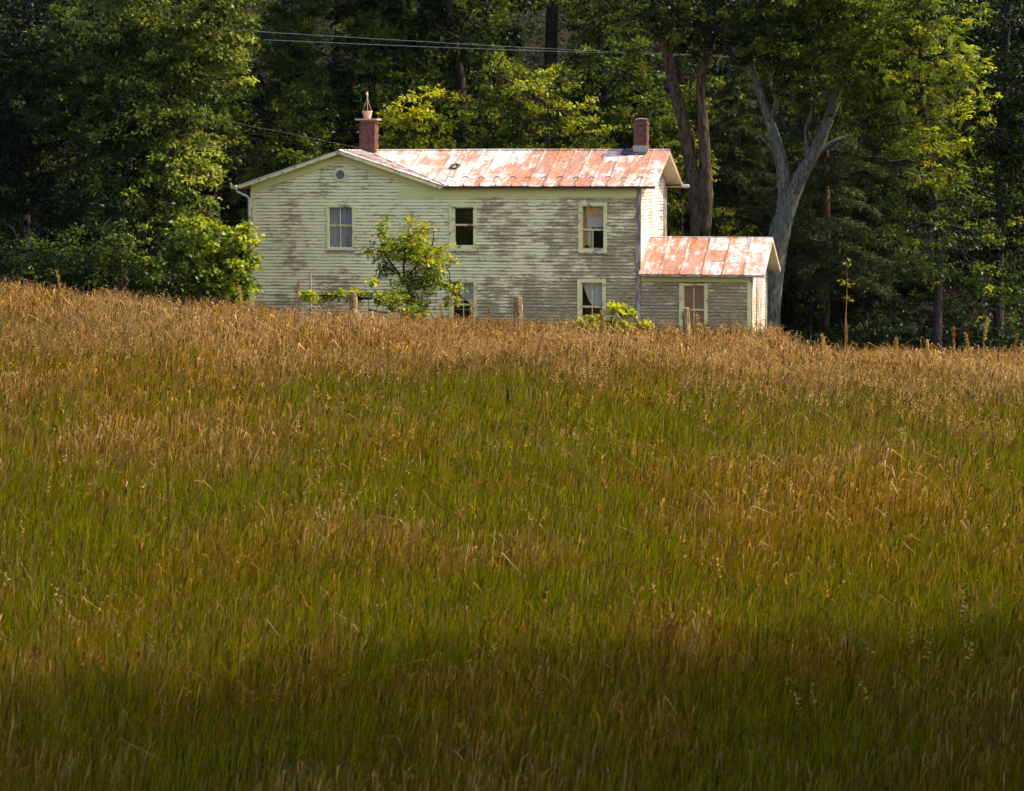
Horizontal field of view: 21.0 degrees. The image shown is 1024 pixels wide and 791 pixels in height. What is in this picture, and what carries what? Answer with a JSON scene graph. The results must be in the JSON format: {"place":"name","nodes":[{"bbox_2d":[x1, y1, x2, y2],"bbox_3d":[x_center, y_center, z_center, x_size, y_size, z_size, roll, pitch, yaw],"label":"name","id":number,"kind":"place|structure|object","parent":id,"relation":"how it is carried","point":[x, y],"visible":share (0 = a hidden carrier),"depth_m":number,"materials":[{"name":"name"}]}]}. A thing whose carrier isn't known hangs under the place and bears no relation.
{"place":"outdoors","nodes":[
{"label":"outdoors","id":0,"kind":"place"},
{"bbox_2d":[0,0,1023,790],"bbox_3d":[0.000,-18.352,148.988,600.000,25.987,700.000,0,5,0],"label":"ground","id":1,"kind":"structure","parent":0,"point":[806,302],"depth_m":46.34,"materials":[{"name":"plant"}]},
{"bbox_2d":[0,1,53,242],"bbox_3d":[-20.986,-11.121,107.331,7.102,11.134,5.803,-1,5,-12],"label":"understorey tree","id":2,"kind":"object","parent":1,"relation":"on","point":[1,187],"visible":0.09,"depth_m":107.11,"materials":[{"name":"green plant"}]},
{"bbox_2d":[0,221,81,289],"bbox_3d":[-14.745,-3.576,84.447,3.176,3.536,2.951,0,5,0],"label":"shrub","id":3,"kind":"object","parent":1,"relation":"on","point":[17,273],"visible":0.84,"depth_m":84.08,"materials":[{"name":"green plant"}]},
{"bbox_2d":[4,0,82,79],"bbox_3d":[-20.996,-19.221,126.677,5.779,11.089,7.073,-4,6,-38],"label":"understorey tree","id":4,"kind":"object","parent":1,"relation":"on","point":[48,38],"visible":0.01,"depth_m":126.85,"materials":[{"name":"green plant"}]},
{"bbox_2d":[0,0,106,248],"bbox_3d":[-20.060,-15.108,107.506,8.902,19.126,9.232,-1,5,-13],"label":"forest tree","id":5,"kind":"object","parent":1,"relation":"on","point":[40,22],"visible":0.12,"depth_m":107.74,"materials":[{"name":"green plant"}]},
{"bbox_2d":[0,85,112,296],"bbox_3d":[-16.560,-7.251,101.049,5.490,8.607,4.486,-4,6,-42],"label":"understorey tree","id":6,"kind":"object","parent":1,"relation":"on","point":[75,173],"visible":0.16,"depth_m":101.02,"materials":[{"name":"green plant"}]},
{"bbox_2d":[6,0,115,120],"bbox_3d":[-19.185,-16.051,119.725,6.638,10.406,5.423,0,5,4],"label":"understorey tree","id":7,"kind":"object","parent":1,"relation":"on","point":[97,10],"visible":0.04,"depth_m":120.08,"materials":[{"name":"green plant"}]},
{"bbox_2d":[39,76,89,200],"bbox_3d":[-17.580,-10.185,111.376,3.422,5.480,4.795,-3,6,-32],"label":"understorey tree","id":8,"kind":"object","parent":1,"relation":"on","point":[47,153],"depth_m":111.41,"materials":[{"name":"green plant"}]},
{"bbox_2d":[0,0,147,288],"bbox_3d":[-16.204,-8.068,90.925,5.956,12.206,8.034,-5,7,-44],"label":"broadleaf tree","id":9,"kind":"object","parent":1,"relation":"on","point":[28,186],"visible":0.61,"depth_m":90.24,"materials":[{"name":"green plant"}]},
{"bbox_2d":[82,0,96,164],"bbox_3d":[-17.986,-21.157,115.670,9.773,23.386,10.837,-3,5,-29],"label":"forest tree","id":10,"kind":"object","parent":1,"relation":"on","point":[91,16],"visible":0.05,"depth_m":116.77,"materials":[{"name":"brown plant"}]},
{"bbox_2d":[31,218,151,298],"bbox_3d":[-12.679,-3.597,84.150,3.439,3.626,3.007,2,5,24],"label":"shrub","id":11,"kind":"object","parent":1,"relation":"on","point":[101,271],"visible":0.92,"depth_m":83.78,"materials":[{"name":"green plant"}]},
{"bbox_2d":[47,48,139,244],"bbox_3d":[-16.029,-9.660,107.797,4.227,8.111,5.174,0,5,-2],"label":"understorey tree","id":12,"kind":"object","parent":1,"relation":"on","point":[84,162],"visible":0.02,"depth_m":107.06,"materials":[{"name":"green plant"}]},
{"bbox_2d":[47,67,189,302],"bbox_3d":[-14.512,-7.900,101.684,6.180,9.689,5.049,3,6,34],"label":"understorey tree","id":13,"kind":"object","parent":1,"relation":"on","point":[138,237],"visible":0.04,"depth_m":100.97,"materials":[{"name":"green plant"}]},
{"bbox_2d":[6,0,275,301],"bbox_3d":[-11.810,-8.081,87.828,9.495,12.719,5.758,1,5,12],"label":"broadleaf tree","id":14,"kind":"object","parent":1,"relation":"on","point":[132,136],"visible":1,"depth_m":86.83,"materials":[{"name":"green plant"}]},
{"bbox_2d":[101,224,204,302],"bbox_3d":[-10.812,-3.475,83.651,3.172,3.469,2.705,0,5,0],"label":"shrub","id":15,"kind":"object","parent":1,"relation":"on","point":[159,276],"visible":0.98,"depth_m":83.48,"materials":[{"name":"green plant"}]},
{"bbox_2d":[116,0,235,65],"bbox_3d":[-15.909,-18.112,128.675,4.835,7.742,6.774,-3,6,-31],"label":"understorey tree","id":16,"kind":"object","parent":1,"relation":"on","point":[166,21],"visible":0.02,"depth_m":129.12,"materials":[{"name":"green plant"}]},
{"bbox_2d":[117,8,236,245],"bbox_3d":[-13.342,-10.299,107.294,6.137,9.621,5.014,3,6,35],"label":"understorey tree","id":17,"kind":"object","parent":1,"relation":"on","point":[148,236],"visible":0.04,"depth_m":106.86,"materials":[{"name":"green plant"}]},
{"bbox_2d":[141,0,245,198],"bbox_3d":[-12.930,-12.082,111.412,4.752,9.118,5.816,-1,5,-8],"label":"understorey tree","id":18,"kind":"object","parent":1,"relation":"on","point":[195,90],"visible":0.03,"depth_m":110.97,"materials":[{"name":"green plant"}]},
{"bbox_2d":[129,55,277,300],"bbox_3d":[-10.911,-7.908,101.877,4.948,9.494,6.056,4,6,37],"label":"understorey tree","id":19,"kind":"object","parent":1,"relation":"on","point":[232,130],"visible":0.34,"depth_m":101.37,"materials":[{"name":"green plant"}]},
{"bbox_2d":[154,215,264,306],"bbox_3d":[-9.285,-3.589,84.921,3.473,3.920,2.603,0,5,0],"label":"shrub","id":20,"kind":"object","parent":1,"relation":"on","point":[211,246],"visible":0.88,"depth_m":84.49,"materials":[{"name":"green plant"}]},
{"bbox_2d":[200,10,242,226],"bbox_3d":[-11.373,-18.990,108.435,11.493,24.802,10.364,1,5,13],"label":"forest tree","id":21,"kind":"object","parent":1,"relation":"on","point":[238,205],"visible":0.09,"depth_m":109.38,"materials":[{"name":"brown plant"}]},
{"bbox_2d":[213,5,348,239],"bbox_3d":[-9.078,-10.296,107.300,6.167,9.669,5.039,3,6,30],"label":"understorey tree","id":22,"kind":"object","parent":1,"relation":"on","point":[280,61],"visible":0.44,"depth_m":107.02,"materials":[{"name":"green plant"}]},
{"bbox_2d":[224,77,351,228],"bbox_3d":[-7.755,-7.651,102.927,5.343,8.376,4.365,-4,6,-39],"label":"understorey tree","id":23,"kind":"object","parent":1,"relation":"on","point":[285,155],"visible":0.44,"depth_m":102.25,"materials":[{"name":"green plant"}]},
{"bbox_2d":[244,0,334,87],"bbox_3d":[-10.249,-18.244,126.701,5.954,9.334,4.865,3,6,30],"label":"understorey tree","id":24,"kind":"object","parent":1,"relation":"on","point":[327,5],"visible":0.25,"depth_m":125.99,"materials":[{"name":"green plant"}]},
{"bbox_2d":[243,85,343,177],"bbox_3d":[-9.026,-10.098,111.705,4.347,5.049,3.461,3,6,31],"label":"understorey tree","id":25,"kind":"object","parent":1,"relation":"on","point":[257,166],"visible":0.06,"depth_m":111.16,"materials":[{"name":"green plant"}]},
{"bbox_2d":[250,0,343,129],"bbox_3d":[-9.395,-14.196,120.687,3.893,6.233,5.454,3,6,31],"label":"understorey tree","id":26,"kind":"object","parent":1,"relation":"on","point":[306,18],"visible":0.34,"depth_m":119.70,"materials":[{"name":"green plant"}]},
{"bbox_2d":[295,279,300,307],"bbox_3d":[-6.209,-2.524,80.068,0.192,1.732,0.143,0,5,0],"label":"dock stalk","id":27,"kind":"object","parent":1,"relation":"on","point":[298,280],"visible":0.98,"depth_m":80.02,"materials":[{"name":"brown plant"}]},
{"bbox_2d":[317,0,353,154],"bbox_3d":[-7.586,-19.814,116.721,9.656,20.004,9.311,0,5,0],"label":"forest tree","id":28,"kind":"object","parent":1,"relation":"on","point":[338,2],"visible":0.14,"depth_m":116.49,"materials":[{"name":"brown plant"}]},
{"bbox_2d":[298,277,420,319],"bbox_3d":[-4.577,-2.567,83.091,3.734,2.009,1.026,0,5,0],"label":"vine thicket","id":29,"kind":"object","parent":1,"relation":"on","point":[309,296],"visible":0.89,"depth_m":82.95,"materials":[{"name":"green plant"}]},
{"bbox_2d":[320,15,402,150],"bbox_3d":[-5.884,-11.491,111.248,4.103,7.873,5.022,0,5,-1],"label":"understorey tree","id":30,"kind":"object","parent":1,"relation":"on","point":[335,64],"visible":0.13,"depth_m":111.04,"materials":[{"name":"green plant"}]},
{"bbox_2d":[373,16,391,148],"bbox_3d":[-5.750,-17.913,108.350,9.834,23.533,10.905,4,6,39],"label":"forest tree","id":31,"kind":"object","parent":1,"relation":"on","point":[387,19],"visible":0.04,"depth_m":108.78,"materials":[{"name":"brown plant"}]},
{"bbox_2d":[315,1,461,153],"bbox_3d":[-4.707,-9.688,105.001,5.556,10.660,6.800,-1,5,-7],"label":"understorey tree","id":32,"kind":"object","parent":1,"relation":"on","point":[403,65],"visible":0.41,"depth_m":104.41,"materials":[{"name":"green plant"}]},
{"bbox_2d":[332,0,445,134],"bbox_3d":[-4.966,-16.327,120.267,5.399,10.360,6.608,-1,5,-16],"label":"understorey tree","id":33,"kind":"object","parent":1,"relation":"on","point":[410,104],"visible":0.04,"depth_m":120.91,"materials":[{"name":"green plant"}]},
{"bbox_2d":[379,124,428,148],"bbox_3d":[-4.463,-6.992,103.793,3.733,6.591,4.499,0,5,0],"label":"understorey tree","id":34,"kind":"object","parent":1,"relation":"on","point":[403,135],"visible":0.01,"depth_m":103.59,"materials":[{"name":"green plant"}]},
{"bbox_2d":[362,214,468,320],"bbox_3d":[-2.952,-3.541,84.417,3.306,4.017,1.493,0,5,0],"label":"sapling","id":35,"kind":"object","parent":1,"relation":"on","point":[408,247],"visible":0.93,"depth_m":84.31,"materials":[{"name":"green plant"}]},
{"bbox_2d":[356,81,483,148],"bbox_3d":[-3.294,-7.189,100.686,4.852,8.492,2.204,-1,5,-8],"label":"understorey tree","id":36,"kind":"object","parent":1,"relation":"on","point":[416,112],"visible":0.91,"depth_m":100.40,"materials":[{"name":"green plant"}]},
{"bbox_2d":[367,0,476,81],"bbox_3d":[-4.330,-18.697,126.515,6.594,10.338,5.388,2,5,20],"label":"understorey tree","id":37,"kind":"object","parent":1,"relation":"on","point":[445,29],"visible":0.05,"depth_m":125.39,"materials":[{"name":"green plant"}]},
{"bbox_2d":[432,9,448,120],"bbox_3d":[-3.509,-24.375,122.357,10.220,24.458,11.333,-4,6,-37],"label":"forest tree","id":38,"kind":"object","parent":1,"relation":"on","point":[438,61],"visible":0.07,"depth_m":123.01,"materials":[{"name":"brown plant"}]},
{"bbox_2d":[325,0,570,148],"bbox_3d":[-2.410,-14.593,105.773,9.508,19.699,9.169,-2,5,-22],"label":"forest tree","id":39,"kind":"object","parent":1,"relation":"on","point":[445,18],"visible":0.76,"depth_m":104.99,"materials":[{"name":"green plant"}]},
{"bbox_2d":[262,291,689,341],"bbox_3d":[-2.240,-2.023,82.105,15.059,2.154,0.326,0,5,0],"label":"wire fence","id":40,"kind":"object","parent":1,"relation":"on","point":[518,306],"visible":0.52,"depth_m":81.96,"materials":[{"name":"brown wood"}]},
{"bbox_2d":[430,44,521,148],"bbox_3d":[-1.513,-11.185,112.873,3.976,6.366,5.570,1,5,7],"label":"understorey tree","id":41,"kind":"object","parent":1,"relation":"on","point":[491,122],"visible":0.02,"depth_m":112.05,"materials":[{"name":"green plant"}]},
{"bbox_2d":[407,2,546,148],"bbox_3d":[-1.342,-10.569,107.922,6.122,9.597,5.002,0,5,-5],"label":"understorey tree","id":42,"kind":"object","parent":1,"relation":"on","point":[470,90],"visible":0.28,"depth_m":107.22,"materials":[{"name":"green plant"}]},
{"bbox_2d":[451,0,532,137],"bbox_3d":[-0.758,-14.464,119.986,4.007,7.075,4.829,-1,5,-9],"label":"understorey tree","id":43,"kind":"object","parent":1,"relation":"on","point":[503,25],"visible":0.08,"depth_m":119.80,"materials":[{"name":"green plant"}]},
{"bbox_2d":[453,93,543,148],"bbox_3d":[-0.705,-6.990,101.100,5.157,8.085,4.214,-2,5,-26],"label":"understorey tree","id":44,"kind":"object","parent":1,"relation":"on","point":[490,136],"visible":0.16,"depth_m":100.48,"materials":[{"name":"green plant"}]},
{"bbox_2d":[458,0,546,65],"bbox_3d":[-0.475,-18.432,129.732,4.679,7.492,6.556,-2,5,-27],"label":"understorey tree","id":45,"kind":"object","parent":1,"relation":"on","point":[520,50],"visible":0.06,"depth_m":130.56,"materials":[{"name":"green plant"}]},
{"bbox_2d":[233,92,780,335],"bbox_3d":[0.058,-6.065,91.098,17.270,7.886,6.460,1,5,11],"label":"farmhouse","id":46,"kind":"object","parent":1,"relation":"on","point":[584,229],"visible":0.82,"depth_m":88.67,"materials":[{"name":"white wood"}]},
{"bbox_2d":[325,204,354,251],"bbox_3d":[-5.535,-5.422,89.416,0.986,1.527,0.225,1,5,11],"label":"window","id":47,"kind":"structure","parent":46,"relation":"in","point":[339,224],"depth_m":89.47,"materials":[{"name":"beige glass"}]},
{"bbox_2d":[448,204,477,251],"bbox_3d":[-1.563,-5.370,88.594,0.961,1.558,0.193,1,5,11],"label":"window","id":48,"kind":"structure","parent":46,"relation":"in","point":[452,226],"depth_m":88.57,"materials":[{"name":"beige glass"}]},
{"bbox_2d":[449,279,476,321],"bbox_3d":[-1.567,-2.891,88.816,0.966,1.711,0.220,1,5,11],"label":"window","id":49,"kind":"structure","parent":46,"relation":"in","point":[471,284],"depth_m":88.79,"materials":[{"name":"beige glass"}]},
{"bbox_2d":[577,278,605,322],"bbox_3d":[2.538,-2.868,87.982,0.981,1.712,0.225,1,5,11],"label":"window","id":50,"kind":"structure","parent":46,"relation":"in","point":[595,289],"depth_m":87.97,"materials":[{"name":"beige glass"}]},
{"bbox_2d":[577,202,607,253],"bbox_3d":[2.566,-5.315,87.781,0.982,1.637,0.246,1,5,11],"label":"window","id":51,"kind":"structure","parent":46,"relation":"in","point":[595,213],"depth_m":87.78,"materials":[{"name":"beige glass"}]},
{"bbox_2d":[679,283,707,334],"bbox_3d":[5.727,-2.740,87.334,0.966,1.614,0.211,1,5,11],"label":"window","id":52,"kind":"structure","parent":46,"relation":"in","point":[693,296],"depth_m":87.35,"materials":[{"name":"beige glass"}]},
{"bbox_2d":[756,278,761,330],"bbox_3d":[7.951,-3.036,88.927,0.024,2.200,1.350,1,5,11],"label":"boarded door","id":53,"kind":"structure","parent":46,"relation":"in","point":[759,280],"depth_m":88.86,"materials":[{"name":"white wood"}]},
{"bbox_2d":[0,0,1023,356],"bbox_3d":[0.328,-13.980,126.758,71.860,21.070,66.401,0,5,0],"label":"undergrowth","id":54,"kind":"object","parent":1,"relation":"on","point":[880,336],"visible":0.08,"depth_m":104.54,"materials":[{"name":"green plant"}]},
{"bbox_2d":[457,51,622,148],"bbox_3d":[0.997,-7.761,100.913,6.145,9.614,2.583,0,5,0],"label":"understorey tree","id":55,"kind":"object","parent":1,"relation":"on","point":[569,119],"visible":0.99,"depth_m":100.49,"materials":[{"name":"green plant"}]},
{"bbox_2d":[542,0,558,132],"bbox_3d":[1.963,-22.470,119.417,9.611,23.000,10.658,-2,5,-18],"label":"forest tree","id":56,"kind":"object","parent":1,"relation":"on","point":[551,42],"visible":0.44,"depth_m":119.49,"materials":[{"name":"brown plant"}]},
{"bbox_2d":[501,67,612,148],"bbox_3d":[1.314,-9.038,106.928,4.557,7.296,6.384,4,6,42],"label":"understorey tree","id":57,"kind":"object","parent":1,"relation":"on","point":[562,92],"visible":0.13,"depth_m":107.17,"materials":[{"name":"green plant"}]},
{"bbox_2d":[532,119,618,148],"bbox_3d":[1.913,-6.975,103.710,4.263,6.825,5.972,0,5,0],"label":"understorey tree","id":58,"kind":"object","parent":1,"relation":"on","point":[570,144],"visible":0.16,"depth_m":102.86,"materials":[{"name":"green plant"}]},
{"bbox_2d":[532,0,652,141],"bbox_3d":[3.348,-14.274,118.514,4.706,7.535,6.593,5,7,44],"label":"understorey tree","id":59,"kind":"object","parent":1,"relation":"on","point":[567,17],"visible":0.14,"depth_m":118.81,"materials":[{"name":"green plant"}]},
{"bbox_2d":[557,0,656,93],"bbox_3d":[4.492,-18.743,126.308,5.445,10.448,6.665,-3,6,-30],"label":"understorey tree","id":60,"kind":"object","parent":1,"relation":"on","point":[618,64],"visible":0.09,"depth_m":127.23,"materials":[{"name":"green plant"}]},
{"bbox_2d":[536,0,688,144],"bbox_3d":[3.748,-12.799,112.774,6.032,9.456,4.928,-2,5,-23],"label":"understorey tree","id":61,"kind":"object","parent":1,"relation":"on","point":[600,34],"visible":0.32,"depth_m":112.01,"materials":[{"name":"green plant"}]},
{"bbox_2d":[576,301,654,335],"bbox_3d":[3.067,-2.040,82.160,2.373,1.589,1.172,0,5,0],"label":"leafy weed","id":62,"kind":"object","parent":1,"relation":"on","point":[623,314],"visible":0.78,"depth_m":81.99,"materials":[{"name":"green plant"}]},
{"bbox_2d":[551,30,692,236],"bbox_3d":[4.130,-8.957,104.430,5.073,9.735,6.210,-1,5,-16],"label":"understorey tree","id":63,"kind":"object","parent":1,"relation":"on","point":[617,115],"visible":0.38,"depth_m":103.80,"materials":[{"name":"green plant"}]},
{"bbox_2d":[649,113,697,236],"bbox_3d":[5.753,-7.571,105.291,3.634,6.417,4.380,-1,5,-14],"label":"understorey tree","id":64,"kind":"object","parent":1,"relation":"on","point":[673,227],"visible":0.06,"depth_m":105.13,"materials":[{"name":"green plant"}]},
{"bbox_2d":[668,1,684,112],"bbox_3d":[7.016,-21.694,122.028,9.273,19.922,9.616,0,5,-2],"label":"forest tree","id":65,"kind":"object","parent":1,"relation":"on","point":[680,75],"visible":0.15,"depth_m":122.44,"materials":[{"name":"brown plant"}]},
{"bbox_2d":[577,0,789,236],"bbox_3d":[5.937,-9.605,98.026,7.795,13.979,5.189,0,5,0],"label":"twin trunk tree","id":66,"kind":"object","parent":1,"relation":"on","point":[700,190],"visible":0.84,"depth_m":97.76,"materials":[{"name":"brown plant"}]},
{"bbox_2d":[669,206,736,236],"bbox_3d":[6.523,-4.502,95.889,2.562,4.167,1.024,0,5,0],"label":"young tree","id":67,"kind":"object","parent":1,"relation":"on","point":[725,213],"visible":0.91,"depth_m":95.80,"materials":[{"name":"green plant"}]},
{"bbox_2d":[658,133,765,236],"bbox_3d":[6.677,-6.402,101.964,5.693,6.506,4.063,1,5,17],"label":"understorey tree","id":68,"kind":"object","parent":1,"relation":"on","point":[676,155],"visible":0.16,"depth_m":101.37,"materials":[{"name":"green plant"}]},
{"bbox_2d":[657,68,775,205],"bbox_3d":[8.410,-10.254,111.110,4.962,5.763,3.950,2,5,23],"label":"understorey tree","id":69,"kind":"object","parent":1,"relation":"on","point":[691,103],"visible":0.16,"depth_m":110.98,"materials":[{"name":"green plant"}]},
{"bbox_2d":[647,0,795,149],"bbox_3d":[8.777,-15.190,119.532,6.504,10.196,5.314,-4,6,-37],"label":"understorey tree","id":70,"kind":"object","parent":1,"relation":"on","point":[683,52],"visible":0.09,"depth_m":118.98,"materials":[{"name":"green plant"}]},
{"bbox_2d":[697,113,771,233],"bbox_3d":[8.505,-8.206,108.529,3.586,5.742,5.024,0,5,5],"label":"understorey tree","id":71,"kind":"object","parent":1,"relation":"on","point":[717,124],"visible":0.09,"depth_m":107.73,"materials":[{"name":"green plant"}]},
{"bbox_2d":[679,56,797,261],"bbox_3d":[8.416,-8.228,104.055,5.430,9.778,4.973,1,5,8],"label":"conifer","id":72,"kind":"object","parent":1,"relation":"on","point":[734,161],"visible":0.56,"depth_m":103.06,"materials":[{"name":"green plant"}]},
{"bbox_2d":[689,9,795,107],"bbox_3d":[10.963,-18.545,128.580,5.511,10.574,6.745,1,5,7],"label":"understorey tree","id":73,"kind":"object","parent":1,"relation":"on","point":[699,32],"depth_m":129.07,"materials":[{"name":"green plant"}]},
{"bbox_2d":[730,25,821,214],"bbox_3d":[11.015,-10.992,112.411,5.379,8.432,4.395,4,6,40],"label":"understorey tree","id":74,"kind":"object","parent":1,"relation":"on","point":[765,83],"visible":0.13,"depth_m":112.05,"materials":[{"name":"green plant"}]},
{"bbox_2d":[755,58,820,163],"bbox_3d":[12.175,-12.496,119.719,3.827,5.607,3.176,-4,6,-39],"label":"understorey tree","id":75,"kind":"object","parent":1,"relation":"on","point":[785,107],"visible":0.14,"depth_m":120.03,"materials":[{"name":"green plant"}]},
{"bbox_2d":[792,289,829,336],"bbox_3d":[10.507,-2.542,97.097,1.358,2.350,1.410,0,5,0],"label":"shrub","id":76,"kind":"object","parent":1,"relation":"on","point":[809,300],"visible":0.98,"depth_m":97.04,"materials":[{"name":"green plant"}]},
{"bbox_2d":[820,333,824,356],"bbox_3d":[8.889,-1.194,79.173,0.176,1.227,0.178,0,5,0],"label":"dock stalk","id":77,"kind":"object","parent":1,"relation":"on","point":[822,342],"visible":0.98,"depth_m":79.14,"materials":[{"name":"brown plant"}]},
{"bbox_2d":[751,30,907,340],"bbox_3d":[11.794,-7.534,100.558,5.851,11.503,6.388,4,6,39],"label":"conifer","id":78,"kind":"object","parent":1,"relation":"on","point":[823,225],"visible":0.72,"depth_m":100.00,"materials":[{"name":"green plant"}]},
{"bbox_2d":[710,0,950,333],"bbox_3d":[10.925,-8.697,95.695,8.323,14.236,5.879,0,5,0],"label":"forked tree","id":79,"kind":"object","parent":1,"relation":"on","point":[843,33],"visible":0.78,"depth_m":95.04,"materials":[{"name":"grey plant"}]},
{"bbox_2d":[797,91,892,277],"bbox_3d":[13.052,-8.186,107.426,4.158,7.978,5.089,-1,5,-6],"label":"understorey tree","id":80,"kind":"object","parent":1,"relation":"on","point":[858,187],"visible":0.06,"depth_m":106.77,"materials":[{"name":"green plant"}]},
{"bbox_2d":[838,258,854,347],"bbox_3d":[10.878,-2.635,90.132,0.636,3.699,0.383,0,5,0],"label":"slender weed","id":81,"kind":"object","parent":1,"relation":"on","point":[847,296],"visible":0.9,"depth_m":90.04,"materials":[{"name":"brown plant"}]},
{"bbox_2d":[848,300,891,347],"bbox_3d":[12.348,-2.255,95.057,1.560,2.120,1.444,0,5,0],"label":"shrub","id":82,"kind":"object","parent":1,"relation":"on","point":[868,316],"visible":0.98,"depth_m":95.13,"materials":[{"name":"green plant"}]},
{"bbox_2d":[798,15,954,314],"bbox_3d":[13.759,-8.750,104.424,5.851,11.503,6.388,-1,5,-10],"label":"conifer","id":83,"kind":"object","parent":1,"relation":"on","point":[889,168],"visible":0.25,"depth_m":103.85,"materials":[{"name":"green plant"}]},
{"bbox_2d":[838,103,943,221],"bbox_3d":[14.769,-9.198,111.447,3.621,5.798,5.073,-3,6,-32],"label":"understorey tree","id":84,"kind":"object","parent":1,"relation":"on","point":[936,154],"visible":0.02,"depth_m":111.24,"materials":[{"name":"green plant"}]},
{"bbox_2d":[818,0,1012,354],"bbox_3d":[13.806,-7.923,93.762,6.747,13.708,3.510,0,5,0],"label":"broadleaf tree","id":85,"kind":"object","parent":1,"relation":"on","point":[936,222],"visible":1,"depth_m":93.57,"materials":[{"name":"green plant"}]},
{"bbox_2d":[886,296,953,344],"bbox_3d":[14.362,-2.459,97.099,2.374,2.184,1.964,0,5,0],"label":"shrub","id":86,"kind":"object","parent":1,"relation":"on","point":[930,321],"visible":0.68,"depth_m":97.09,"materials":[{"name":"green plant"}]},
{"bbox_2d":[879,8,994,176],"bbox_3d":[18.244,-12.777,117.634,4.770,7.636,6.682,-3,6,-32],"label":"understorey tree","id":87,"kind":"object","parent":1,"relation":"on","point":[957,108],"visible":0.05,"depth_m":116.88,"materials":[{"name":"green plant"}]},
{"bbox_2d":[855,0,1020,190],"bbox_3d":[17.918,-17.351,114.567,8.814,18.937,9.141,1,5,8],"label":"forest tree","id":88,"kind":"object","parent":1,"relation":"on","point":[934,63],"visible":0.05,"depth_m":114.76,"materials":[{"name":"green plant"}]},
{"bbox_2d":[893,1,982,108],"bbox_3d":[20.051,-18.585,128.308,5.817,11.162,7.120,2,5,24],"label":"understorey tree","id":89,"kind":"object","parent":1,"relation":"on","point":[951,96],"visible":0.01,"depth_m":127.33,"materials":[{"name":"green plant"}]},
{"bbox_2d":[938,40,944,127],"bbox_3d":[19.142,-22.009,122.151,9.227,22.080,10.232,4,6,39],"label":"forest tree","id":90,"kind":"object","parent":1,"relation":"on","point":[939,105],"visible":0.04,"depth_m":123.01,"materials":[{"name":"green plant"}]},
{"bbox_2d":[891,147,1005,300],"bbox_3d":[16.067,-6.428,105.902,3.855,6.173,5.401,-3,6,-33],"label":"understorey tree","id":91,"kind":"object","parent":1,"relation":"on","point":[942,161],"visible":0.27,"depth_m":105.62,"materials":[{"name":"green plant"}]},
{"bbox_2d":[951,326,956,356],"bbox_3d":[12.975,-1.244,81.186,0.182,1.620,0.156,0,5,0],"label":"dock stalk","id":92,"kind":"object","parent":1,"relation":"on","point":[953,341],"visible":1,"depth_m":81.14,"materials":[{"name":"brown plant"}]},
{"bbox_2d":[964,332,970,369],"bbox_3d":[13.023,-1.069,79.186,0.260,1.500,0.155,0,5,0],"label":"dock stalk","id":93,"kind":"object","parent":1,"relation":"on","point":[967,342],"visible":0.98,"depth_m":79.15,"materials":[{"name":"brown plant"}]},
{"bbox_2d":[915,0,1023,97],"bbox_3d":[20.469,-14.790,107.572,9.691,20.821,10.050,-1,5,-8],"label":"forest tree","id":94,"kind":"object","parent":1,"relation":"on","point":[1014,39],"visible":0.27,"depth_m":105.66,"materials":[{"name":"green plant"}]},
{"bbox_2d":[930,4,1023,216],"bbox_3d":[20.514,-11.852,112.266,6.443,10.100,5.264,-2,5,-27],"label":"understorey tree","id":95,"kind":"object","parent":1,"relation":"on","point":[979,132],"visible":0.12,"depth_m":112.38,"materials":[{"name":"green plant"}]},
{"bbox_2d":[942,0,1023,346],"bbox_3d":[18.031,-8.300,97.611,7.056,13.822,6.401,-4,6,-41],"label":"broadleaf tree","id":96,"kind":"object","parent":1,"relation":"on","point":[1000,149],"visible":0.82,"depth_m":96.88,"materials":[{"name":"green plant"}]},
{"bbox_2d":[0,19,994,55],"bbox_3d":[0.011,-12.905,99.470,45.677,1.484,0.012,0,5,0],"label":"overhead wire","id":97,"kind":"object","parent":96,"relation":"attached to","point":[457,43],"visible":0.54,"depth_m":99.49,"materials":[{"name":"grey metal"}]},
{"bbox_2d":[96,33,1018,61],"bbox_3d":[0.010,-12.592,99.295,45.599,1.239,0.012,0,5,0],"label":"overhead wire","id":98,"kind":"object","parent":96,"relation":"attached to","point":[498,49],"visible":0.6,"depth_m":99.30,"materials":[{"name":"grey metal"}]},
{"bbox_2d":[982,316,988,362],"bbox_3d":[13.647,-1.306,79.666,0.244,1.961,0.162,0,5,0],"label":"dock stalk","id":99,"kind":"object","parent":1,"relation":"on","point":[985,331],"visible":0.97,"depth_m":79.62,"materials":[{"name":"brown plant"}]},
{"bbox_2d":[968,101,1023,265],"bbox_3d":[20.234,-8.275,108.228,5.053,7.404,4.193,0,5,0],"label":"understorey tree","id":100,"kind":"object","parent":1,"relation":"on","point":[1011,223],"visible":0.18,"depth_m":107.99,"materials":[{"name":"green plant"}]},
{"bbox_2d":[973,314,1023,360],"bbox_3d":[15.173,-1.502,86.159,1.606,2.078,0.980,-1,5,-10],"label":"shrub","id":101,"kind":"object","parent":1,"relation":"on","point":[1003,325],"visible":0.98,"depth_m":86.09,"materials":[{"name":"green plant"}]},
{"bbox_2d":[1018,11,1023,41],"bbox_3d":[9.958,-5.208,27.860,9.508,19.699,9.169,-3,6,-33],"label":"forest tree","id":102,"kind":"object","parent":1,"relation":"on","point":[1021,33],"visible":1,"depth_m":30.29,"materials":[{"name":"green plant"}]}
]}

